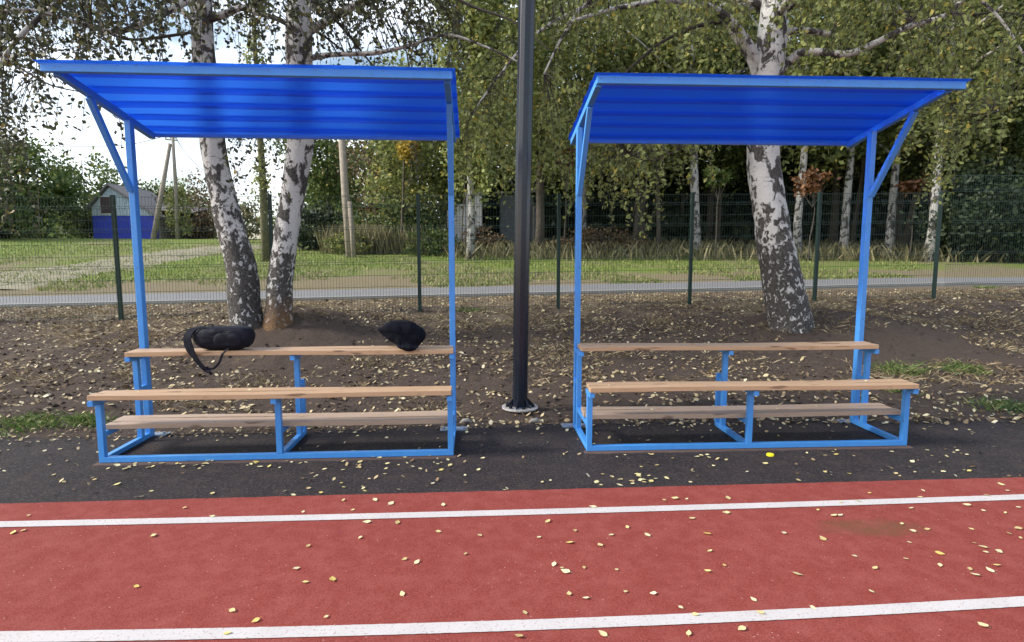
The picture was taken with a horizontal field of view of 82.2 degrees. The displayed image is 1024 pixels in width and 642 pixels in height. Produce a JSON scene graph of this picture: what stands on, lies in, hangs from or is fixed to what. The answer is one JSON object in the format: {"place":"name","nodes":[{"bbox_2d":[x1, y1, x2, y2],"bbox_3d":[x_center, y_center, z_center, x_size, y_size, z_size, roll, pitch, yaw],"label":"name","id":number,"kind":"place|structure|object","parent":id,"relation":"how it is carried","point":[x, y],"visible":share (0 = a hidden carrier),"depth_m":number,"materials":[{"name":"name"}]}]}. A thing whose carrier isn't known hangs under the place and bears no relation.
{"place":"outdoors","nodes":[
{"label":"outdoors","id":0,"kind":"place"},
{"bbox_2d":[0,244,297,289],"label":"dirt road","id":1,"kind":"structure","parent":0,"point":[153,254],"depth_m":18.47,"materials":[{"name":"grey gravel"}]},
{"bbox_2d":[0,0,822,238],"label":"sky","id":2,"kind":"structure","parent":0,"point":[150,155],"materials":[{"name":"white"}]},
{"bbox_2d":[0,240,917,291],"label":"field grass","id":3,"kind":"structure","parent":0,"point":[828,274],"depth_m":18.14,"materials":[{"name":"green plant"}]},
{"bbox_2d":[0,477,1023,641],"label":"running track","id":4,"kind":"structure","parent":0,"point":[181,575],"depth_m":2.78,"materials":[{"name":"red rubber"}]},
{"bbox_2d":[0,596,1023,641],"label":"lane line","id":5,"kind":"object","parent":4,"relation":"on","point":[404,628],"visible":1,"depth_m":2.31,"materials":[{"name":"white paint"}]},
{"bbox_2d":[0,494,1023,526],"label":"lane line","id":6,"kind":"object","parent":4,"relation":"on","point":[476,513],"visible":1,"depth_m":3.33,"materials":[{"name":"white paint"}]},
{"bbox_2d":[599,630,606,635],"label":"fallen leaf","id":7,"kind":"object","parent":4,"relation":"on","point":[602,633],"visible":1,"depth_m":2.26,"materials":[{"name":"beige plant"}]},
{"bbox_2d":[978,622,988,626],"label":"fallen leaf","id":8,"kind":"object","parent":4,"relation":"on","point":[983,624],"visible":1,"depth_m":2.31,"materials":[{"name":"beige plant"}]},
{"bbox_2d":[0,238,1023,438],"bbox_3d":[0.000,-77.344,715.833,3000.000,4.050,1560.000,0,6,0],"label":"ground","id":9,"kind":"structure","parent":0,"point":[927,345],"depth_m":8.02,"materials":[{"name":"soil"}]},
{"bbox_2d":[0,138,65,238],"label":"bush","id":10,"kind":"object","parent":9,"relation":"on","point":[19,215],"visible":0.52,"depth_m":32.72,"materials":[{"name":"green plant"}]},
{"bbox_2d":[0,121,99,238],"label":"bush","id":11,"kind":"object","parent":9,"relation":"on","point":[69,188],"visible":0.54,"depth_m":35.33,"materials":[{"name":"green plant"}]},
{"bbox_2d":[0,408,125,439],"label":"grass tuft","id":12,"kind":"object","parent":9,"relation":"on","point":[27,419],"visible":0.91,"depth_m":5.04,"materials":[{"name":"green plant"}]},
{"bbox_2d":[43,409,133,431],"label":"grass tuft","id":13,"kind":"object","parent":9,"relation":"on","point":[84,420],"visible":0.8,"depth_m":5.05,"materials":[{"name":"green plant"}]},
{"bbox_2d":[38,152,142,238],"bbox_3d":[-29.063,-8.586,40.431,6.904,6.281,5.644,-4,7,-32],"label":"bush","id":14,"kind":"object","parent":9,"relation":"on","point":[79,225],"visible":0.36,"depth_m":39.61,"materials":[{"name":"green plant"}]},
{"bbox_2d":[85,183,180,238],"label":"garden shed","id":15,"kind":"structure","parent":9,"relation":"on","point":[119,192],"depth_m":37.54,"materials":[{"name":"blue paint"}]},
{"bbox_2d":[99,196,110,213],"bbox_3d":[-25.760,-7.376,37.369,1.012,1.159,0.045,0,6,0],"label":"window","id":16,"kind":"structure","parent":15,"relation":"in","point":[105,210],"depth_m":37.37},
{"bbox_2d":[14,179,258,238],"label":"treeline","id":17,"kind":"object","parent":9,"relation":"on","point":[47,234],"visible":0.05,"depth_m":59.30,"materials":[{"name":"green plant"}]},
{"bbox_2d":[92,363,180,380],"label":"grass tuft","id":18,"kind":"object","parent":9,"relation":"on","point":[128,374],"visible":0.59,"depth_m":6.80,"materials":[{"name":"plant"}]},
{"bbox_2d":[0,0,288,327],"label":"birch tree","id":19,"kind":"object","parent":9,"relation":"on","point":[244,304],"visible":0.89,"depth_m":7.76,"materials":[{"name":"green plant"}]},
{"bbox_2d":[150,137,179,238],"bbox_3d":[-20.896,-7.657,35.126,1.870,6.770,0.365,-3,7,-25],"label":"utility pole","id":20,"kind":"object","parent":9,"relation":"on","point":[161,193],"visible":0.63,"depth_m":35.06,"materials":[{"name":"grey wood"}]},
{"bbox_2d":[3,137,160,146],"bbox_3d":[-23.942,-9.867,31.377,9.940,1.608,0.739,-6,9,-45],"label":"power cable","id":21,"kind":"object","parent":20,"relation":"attached to","point":[90,146],"visible":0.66,"depth_m":32.34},
{"bbox_2d":[176,138,258,192],"bbox_3d":[-21.037,-10.881,43.067,1.534,2.084,16.015,0,6,-1],"label":"power cable","id":22,"kind":"object","parent":20,"relation":"attached to","point":[202,169],"visible":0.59,"depth_m":38.74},
{"bbox_2d":[122,178,207,206],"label":"bush","id":23,"kind":"object","parent":9,"relation":"on","point":[155,187],"visible":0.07,"depth_m":43.09,"materials":[{"name":"green plant"}]},
{"bbox_2d":[159,171,195,238],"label":"bush","id":24,"kind":"object","parent":9,"relation":"on","point":[181,192],"visible":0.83,"depth_m":35.84,"materials":[{"name":"green plant"}]},
{"bbox_2d":[155,205,209,238],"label":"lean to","id":25,"kind":"object","parent":9,"relation":"on","point":[197,208],"visible":0.14,"depth_m":40.05,"materials":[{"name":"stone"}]},
{"bbox_2d":[151,167,259,238],"bbox_3d":[-20.371,-7.797,39.603,5.464,4.847,5.860,5,8,41],"label":"bush","id":26,"kind":"object","parent":9,"relation":"on","point":[203,218],"visible":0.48,"depth_m":38.83,"materials":[{"name":"green plant"}]},
{"bbox_2d":[210,199,275,239],"bbox_3d":[-16.208,-6.097,35.618,4.406,2.623,2.436,0,6,0],"label":"bush","id":27,"kind":"object","parent":9,"relation":"on","point":[245,213],"visible":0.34,"depth_m":35.25,"materials":[{"name":"green plant"}]},
{"bbox_2d":[242,0,279,261],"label":"mossy tree","id":28,"kind":"object","parent":9,"relation":"on","point":[262,187],"visible":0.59,"depth_m":20.45,"materials":[{"name":"green plant"}]},
{"bbox_2d":[217,370,307,386],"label":"grass tuft","id":29,"kind":"object","parent":9,"relation":"on","point":[264,382],"visible":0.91,"depth_m":6.61,"materials":[{"name":"plant"}]},
{"bbox_2d":[273,200,342,250],"bbox_3d":[-8.681,-4.115,25.748,3.590,2.400,2.389,-2,6,-19],"label":"bush","id":30,"kind":"object","parent":9,"relation":"on","point":[304,238],"visible":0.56,"depth_m":25.50,"materials":[{"name":"green plant"}]},
{"bbox_2d":[253,139,382,215],"bbox_3d":[-10.131,-8.139,31.753,6.824,8.311,6.120,3,7,25],"label":"aspen tree","id":31,"kind":"object","parent":9,"relation":"on","point":[325,181],"visible":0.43,"depth_m":31.46,"materials":[{"name":"green plant"}]},
{"bbox_2d":[318,231,372,254],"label":"bush","id":32,"kind":"object","parent":9,"relation":"on","point":[339,237],"visible":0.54,"depth_m":23.66,"materials":[{"name":"green plant"}]},
{"bbox_2d":[338,140,355,257],"bbox_3d":[-6.260,-4.974,22.387,0.634,5.658,0.370,2,7,21],"label":"wooden pole","id":33,"kind":"object","parent":9,"relation":"on","point":[350,248],"visible":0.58,"depth_m":22.32,"materials":[{"name":"grey wood"}]},
{"bbox_2d":[258,140,444,237],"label":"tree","id":34,"kind":"object","parent":9,"relation":"on","point":[367,174],"visible":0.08,"depth_m":40.06,"materials":[{"name":"green plant"}]},
{"bbox_2d":[312,199,397,239],"bbox_3d":[-7.447,-5.155,29.529,5.409,3.083,2.291,0,6,0],"label":"bush","id":35,"kind":"object","parent":9,"relation":"on","point":[359,221],"visible":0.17,"depth_m":29.21,"materials":[{"name":"green plant"}]},
{"bbox_2d":[154,0,563,330],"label":"birch tree","id":36,"kind":"object","parent":9,"relation":"on","point":[302,28],"visible":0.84,"depth_m":7.79,"materials":[{"name":"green plant"}]},
{"bbox_2d":[322,140,408,227],"bbox_3d":[-6.437,-7.276,28.554,5.136,7.920,4.112,0,6,0],"label":"leafy tree","id":37,"kind":"object","parent":9,"relation":"on","point":[358,160],"visible":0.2,"depth_m":28.25,"materials":[{"name":"green plant"}]},
{"bbox_2d":[311,222,455,254],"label":"reeds","id":38,"kind":"object","parent":9,"relation":"on","point":[381,237],"visible":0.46,"depth_m":24.06,"materials":[{"name":"plant"}]},
{"bbox_2d":[357,196,455,247],"bbox_3d":[-4.402,-4.284,25.740,4.684,2.704,2.223,1,6,10],"label":"bush","id":39,"kind":"object","parent":9,"relation":"on","point":[430,221],"visible":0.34,"depth_m":25.22,"materials":[{"name":"green plant"}]},
{"bbox_2d":[342,22,474,229],"bbox_3d":[-4.328,-7.955,26.050,6.480,10.144,5.686,-3,7,-23],"label":"ash tree","id":40,"kind":"object","parent":9,"relation":"on","point":[394,176],"visible":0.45,"depth_m":25.45,"materials":[{"name":"green plant"}]},
{"bbox_2d":[393,140,428,250],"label":"yellow tree","id":41,"kind":"object","parent":9,"relation":"on","point":[404,151],"visible":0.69,"depth_m":24.30,"materials":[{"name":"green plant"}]},
{"bbox_2d":[401,227,462,255],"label":"bush","id":42,"kind":"object","parent":9,"relation":"on","point":[440,235],"visible":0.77,"depth_m":23.23,"materials":[{"name":"green plant"}]},
{"bbox_2d":[417,141,479,214],"bbox_3d":[-2.821,-6.229,26.620,3.966,6.616,3.688,-1,6,-13],"label":"tree foliage","id":43,"kind":"object","parent":9,"relation":"on","point":[445,184],"visible":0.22,"depth_m":26.14,"materials":[{"name":"green plant"}]},
{"bbox_2d":[458,144,464,254],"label":"sapling","id":44,"kind":"object","parent":9,"relation":"on","point":[463,210],"visible":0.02,"depth_m":23.64,"materials":[{"name":"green plant"}]},
{"bbox_2d":[447,192,481,250],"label":"ruined wall","id":45,"kind":"structure","parent":9,"relation":"on","point":[458,216],"depth_m":25.66,"materials":[{"name":"grey concrete"}]},
{"bbox_2d":[384,0,546,259],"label":"canopy tree","id":46,"kind":"object","parent":9,"relation":"on","point":[483,25],"visible":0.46,"depth_m":20.71,"materials":[{"name":"green plant"}]},
{"bbox_2d":[460,418,471,422],"bbox_3d":[-0.406,0.879,5.163,0.110,0.047,0.042,-2,6,-14],"label":"stone","id":47,"kind":"object","parent":9,"relation":"on","point":[467,420],"visible":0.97,"depth_m":5.15,"materials":[{"name":"grey stone"}]},
{"bbox_2d":[0,191,943,320],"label":"fence","id":48,"kind":"object","parent":9,"relation":"on","point":[116,244],"visible":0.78,"depth_m":10.42,"materials":[{"name":"green metal"}]},
{"bbox_2d":[448,306,496,312],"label":"grass tuft","id":49,"kind":"object","parent":9,"relation":"on","point":[468,309],"visible":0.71,"depth_m":10.45,"materials":[{"name":"green plant"}]},
{"bbox_2d":[459,222,513,253],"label":"bush","id":50,"kind":"object","parent":9,"relation":"on","point":[478,232],"visible":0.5,"depth_m":24.66,"materials":[{"name":"brown plant"}]},
{"bbox_2d":[0,291,1023,428],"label":"soil clods","id":51,"kind":"object","parent":9,"relation":"on","point":[428,404],"visible":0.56,"depth_m":7.20,"materials":[{"name":"brown soil"}]},
{"bbox_2d":[0,282,1023,308],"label":"kerb","id":52,"kind":"structure","parent":9,"relation":"on","point":[172,302],"depth_m":12.97,"materials":[{"name":"concrete"}]},
{"bbox_2d":[0,287,1023,496],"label":"leaf litter","id":53,"kind":"object","parent":9,"relation":"on","point":[832,420],"visible":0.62,"depth_m":7.25,"materials":[{"name":"beige plant"}]},
{"bbox_2d":[0,419,1023,503],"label":"asphalt strip","id":54,"kind":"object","parent":9,"relation":"on","point":[27,476],"visible":0.92,"depth_m":4.17,"materials":[{"name":"black asphalt"}]},
{"bbox_2d":[32,59,467,462],"bbox_3d":[-1.712,-0.387,4.537,2.700,2.693,1.239,0,6,-4],"label":"bench shelter","id":55,"kind":"object","parent":54,"relation":"on","point":[151,99],"visible":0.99,"depth_m":4.32,"materials":[{"name":"blue paint"}]},
{"bbox_2d":[175,324,255,374],"bbox_3d":[-2.307,0.214,4.559,0.588,0.384,0.238,0,6,-4],"label":"backpack","id":56,"kind":"object","parent":55,"relation":"on","point":[213,337],"visible":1,"depth_m":4.47,"materials":[{"name":"black fabric"}]},
{"bbox_2d":[377,320,425,351],"bbox_3d":[-0.869,0.112,4.621,0.379,0.237,0.205,0,6,-4],"label":"bag","id":57,"kind":"object","parent":55,"relation":"on","point":[406,335],"visible":1,"depth_m":4.55,"materials":[{"name":"black fabric"}]},
{"bbox_2d":[561,72,971,450],"bbox_3d":[1.813,-0.413,4.779,2.745,2.693,1.239,0,6,-3],"label":"bench shelter","id":58,"kind":"object","parent":54,"relation":"on","point":[688,108],"visible":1,"depth_m":4.58,"materials":[{"name":"blue paint"}]},
{"bbox_2d":[495,191,535,248],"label":"grey shed","id":59,"kind":"structure","parent":9,"relation":"on","point":[505,230],"depth_m":26.64,"materials":[{"name":"metal"}]},
{"bbox_2d":[534,208,535,240],"bbox_3d":[1.188,-4.114,26.392,0.378,1.898,0.020,0,6,0],"label":"door","id":60,"kind":"structure","parent":59,"relation":"in","point":[534,208],"depth_m":26.36,"materials":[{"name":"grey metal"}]},
{"bbox_2d":[502,0,537,414],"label":"lamp pole","id":61,"kind":"object","parent":9,"relation":"on","point":[519,402],"visible":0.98,"depth_m":5.32,"materials":[{"name":"metal"}]},
{"bbox_2d":[529,418,539,422],"bbox_3d":[0.196,0.878,5.181,0.099,0.046,0.046,-2,6,-16],"label":"stone","id":62,"kind":"object","parent":9,"relation":"on","point":[534,420],"visible":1,"depth_m":5.17,"materials":[{"name":"grey stone"}]},
{"bbox_2d":[474,0,627,248],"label":"canopy tree","id":63,"kind":"object","parent":9,"relation":"on","point":[543,61],"visible":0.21,"depth_m":23.64,"materials":[{"name":"green plant"}]},
{"bbox_2d":[555,147,575,240],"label":"sapling","id":64,"kind":"object","parent":9,"relation":"on","point":[559,161],"visible":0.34,"depth_m":23.48,"materials":[{"name":"green plant"}]},
{"bbox_2d":[534,0,634,237],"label":"canopy tree","id":65,"kind":"object","parent":9,"relation":"on","point":[584,213],"visible":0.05,"depth_m":26.67,"materials":[{"name":"green plant"}]},
{"bbox_2d":[542,222,655,255],"bbox_3d":[3.483,-3.265,23.810,4.573,1.482,1.512,0,6,0],"label":"bush","id":66,"kind":"object","parent":9,"relation":"on","point":[591,237],"visible":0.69,"depth_m":23.70,"materials":[{"name":"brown plant"}]},
{"bbox_2d":[579,0,721,249],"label":"canopy tree","id":67,"kind":"object","parent":9,"relation":"on","point":[642,197],"visible":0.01,"depth_m":27.22,"materials":[{"name":"green plant"}]},
{"bbox_2d":[571,0,731,240],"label":"forest tree","id":68,"kind":"object","parent":9,"relation":"on","point":[636,221],"visible":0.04,"depth_m":24.77,"materials":[{"name":"green plant"}]},
{"bbox_2d":[591,0,717,248],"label":"forest tree","id":69,"kind":"object","parent":9,"relation":"on","point":[674,59],"visible":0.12,"depth_m":23.57,"materials":[{"name":"green plant"}]},
{"bbox_2d":[641,316,679,324],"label":"grass tuft","id":70,"kind":"object","parent":9,"relation":"on","point":[663,320],"visible":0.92,"depth_m":9.65,"materials":[{"name":"plant"}]},
{"bbox_2d":[604,0,788,255],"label":"forest tree","id":71,"kind":"object","parent":9,"relation":"on","point":[693,70],"visible":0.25,"depth_m":22.78,"materials":[{"name":"green plant"}]},
{"bbox_2d":[667,55,742,230],"bbox_3d":[9.194,-10.393,30.063,5.647,13.758,5.266,0,6,0],"label":"forest tree","id":72,"kind":"object","parent":9,"relation":"on","point":[681,208],"visible":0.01,"depth_m":30.46,"materials":[{"name":"green plant"}]},
{"bbox_2d":[414,3,1012,247],"bbox_3d":[20.462,-9.496,35.537,53.532,16.350,16.453,0,6,0],"label":"deep wood","id":73,"kind":"object","parent":9,"relation":"on","point":[789,186],"visible":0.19,"depth_m":30.47,"materials":[{"name":"green plant"}]},
{"bbox_2d":[671,1,757,242],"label":"canopy tree","id":74,"kind":"object","parent":9,"relation":"on","point":[710,215],"visible":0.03,"depth_m":29.24,"materials":[{"name":"green plant"}]},
{"bbox_2d":[703,164,731,259],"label":"sapling","id":75,"kind":"object","parent":9,"relation":"on","point":[720,176],"visible":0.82,"depth_m":21.55,"materials":[{"name":"green plant"}]},
{"bbox_2d":[442,235,1021,262],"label":"undergrowth","id":76,"kind":"object","parent":9,"relation":"on","point":[674,252],"visible":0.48,"depth_m":22.40,"materials":[{"name":"plant"}]},
{"bbox_2d":[444,0,1023,334],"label":"birch tree","id":77,"kind":"object","parent":9,"relation":"on","point":[786,304],"visible":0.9,"depth_m":8.21,"materials":[{"name":"green plant"}]},
{"bbox_2d":[685,10,792,242],"bbox_3d":[10.338,-9.696,27.991,5.895,13.125,5.111,0,6,0],"label":"forest tree","id":78,"kind":"object","parent":9,"relation":"on","point":[738,149],"visible":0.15,"depth_m":27.79,"materials":[{"name":"green plant"}]},
{"bbox_2d":[735,8,822,179],"bbox_3d":[12.840,-12.266,28.897,5.727,17.941,6.072,5,8,41],"label":"forest tree","id":79,"kind":"object","parent":9,"relation":"on","point":[745,65],"visible":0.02,"depth_m":28.26,"materials":[{"name":"green plant"}]},
{"bbox_2d":[746,0,884,257],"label":"forest tree","id":80,"kind":"object","parent":9,"relation":"on","point":[804,64],"visible":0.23,"depth_m":21.89,"materials":[{"name":"green plant"}]},
{"bbox_2d":[790,166,840,260],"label":"sapling","id":81,"kind":"object","parent":9,"relation":"on","point":[813,176],"visible":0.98,"depth_m":20.98,"materials":[{"name":"brown plant"}]},
{"bbox_2d":[783,0,883,243],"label":"canopy tree","id":82,"kind":"object","parent":9,"relation":"on","point":[836,184],"visible":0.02,"depth_m":28.42,"materials":[{"name":"green plant"}]},
{"bbox_2d":[812,12,905,246],"bbox_3d":[16.703,-9.515,27.260,6.292,13.178,4.906,2,7,22],"label":"forest tree","id":83,"kind":"object","parent":9,"relation":"on","point":[860,188],"visible":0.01,"depth_m":27.52,"materials":[{"name":"green plant"}]},
{"bbox_2d":[798,0,934,256],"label":"forest tree","id":84,"kind":"object","parent":9,"relation":"on","point":[848,180],"visible":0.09,"depth_m":23.30,"materials":[{"name":"green plant"}]},
{"bbox_2d":[840,10,948,245],"bbox_3d":[18.036,-10.825,27.197,7.001,15.819,7.238,-3,7,-27],"label":"canopy tree","id":85,"kind":"object","parent":9,"relation":"on","point":[902,177],"visible":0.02,"depth_m":27.43,"materials":[{"name":"green plant"}]},
{"bbox_2d":[884,389,923,395],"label":"grass tuft","id":86,"kind":"object","parent":9,"relation":"on","point":[897,390],"visible":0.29,"depth_m":6.23,"materials":[{"name":"green plant"}]},
{"bbox_2d":[870,358,938,379],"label":"grass tuft","id":87,"kind":"object","parent":9,"relation":"on","point":[904,370],"visible":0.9,"depth_m":7.06,"materials":[{"name":"green plant"}]},
{"bbox_2d":[894,173,930,256],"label":"sapling","id":88,"kind":"object","parent":9,"relation":"on","point":[914,187],"visible":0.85,"depth_m":22.49,"materials":[{"name":"brown plant"}]},
{"bbox_2d":[834,0,1001,254],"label":"forest tree","id":89,"kind":"object","parent":9,"relation":"on","point":[895,173],"visible":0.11,"depth_m":23.44,"materials":[{"name":"green plant"}]},
{"bbox_2d":[873,0,1023,261],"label":"forest tree","id":90,"kind":"object","parent":9,"relation":"on","point":[931,73],"visible":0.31,"depth_m":20.97,"materials":[{"name":"green plant"}]},
{"bbox_2d":[877,0,1019,245],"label":"forest tree","id":91,"kind":"object","parent":9,"relation":"on","point":[908,231],"visible":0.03,"depth_m":25.52,"materials":[{"name":"green plant"}]},
{"bbox_2d":[879,0,1023,215],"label":"canopy tree","id":92,"kind":"object","parent":9,"relation":"on","point":[984,148],"visible":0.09,"depth_m":23.14,"materials":[{"name":"green plant"}]},
{"bbox_2d":[889,146,1023,262],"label":"bush","id":93,"kind":"object","parent":9,"relation":"on","point":[1008,168],"visible":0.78,"depth_m":21.22,"materials":[{"name":"green plant"}]},
{"bbox_2d":[919,358,1001,378],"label":"grass tuft","id":94,"kind":"object","parent":9,"relation":"on","point":[956,366],"visible":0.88,"depth_m":7.14,"materials":[{"name":"green plant"}]},
{"bbox_2d":[943,175,1023,296],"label":"fence","id":95,"kind":"object","parent":9,"relation":"on","point":[1022,232],"visible":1,"depth_m":11.49,"materials":[{"name":"green metal"}]},
{"bbox_2d":[968,284,1005,288],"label":"grass tuft","id":96,"kind":"object","parent":9,"relation":"on","point":[980,286],"visible":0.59,"depth_m":13.36,"materials":[{"name":"green plant"}]},
{"bbox_2d":[954,393,1023,418],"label":"grass tuft","id":97,"kind":"object","parent":9,"relation":"on","point":[1001,406],"visible":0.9,"depth_m":5.65,"materials":[{"name":"green plant"}]},
{"bbox_2d":[959,0,1023,255],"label":"canopy tree","id":98,"kind":"object","parent":9,"relation":"on","point":[1017,139],"visible":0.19,"depth_m":23.00,"materials":[{"name":"green plant"}]},
{"bbox_2d":[997,163,1023,261],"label":"bush","id":99,"kind":"object","parent":9,"relation":"on","point":[1017,168],"visible":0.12,"depth_m":21.43,"materials":[{"name":"green plant"}]},
{"bbox_2d":[0,277,1023,303],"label":"path","id":100,"kind":"structure","parent":0,"point":[296,293],"depth_m":13.81,"materials":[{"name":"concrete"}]}
]}

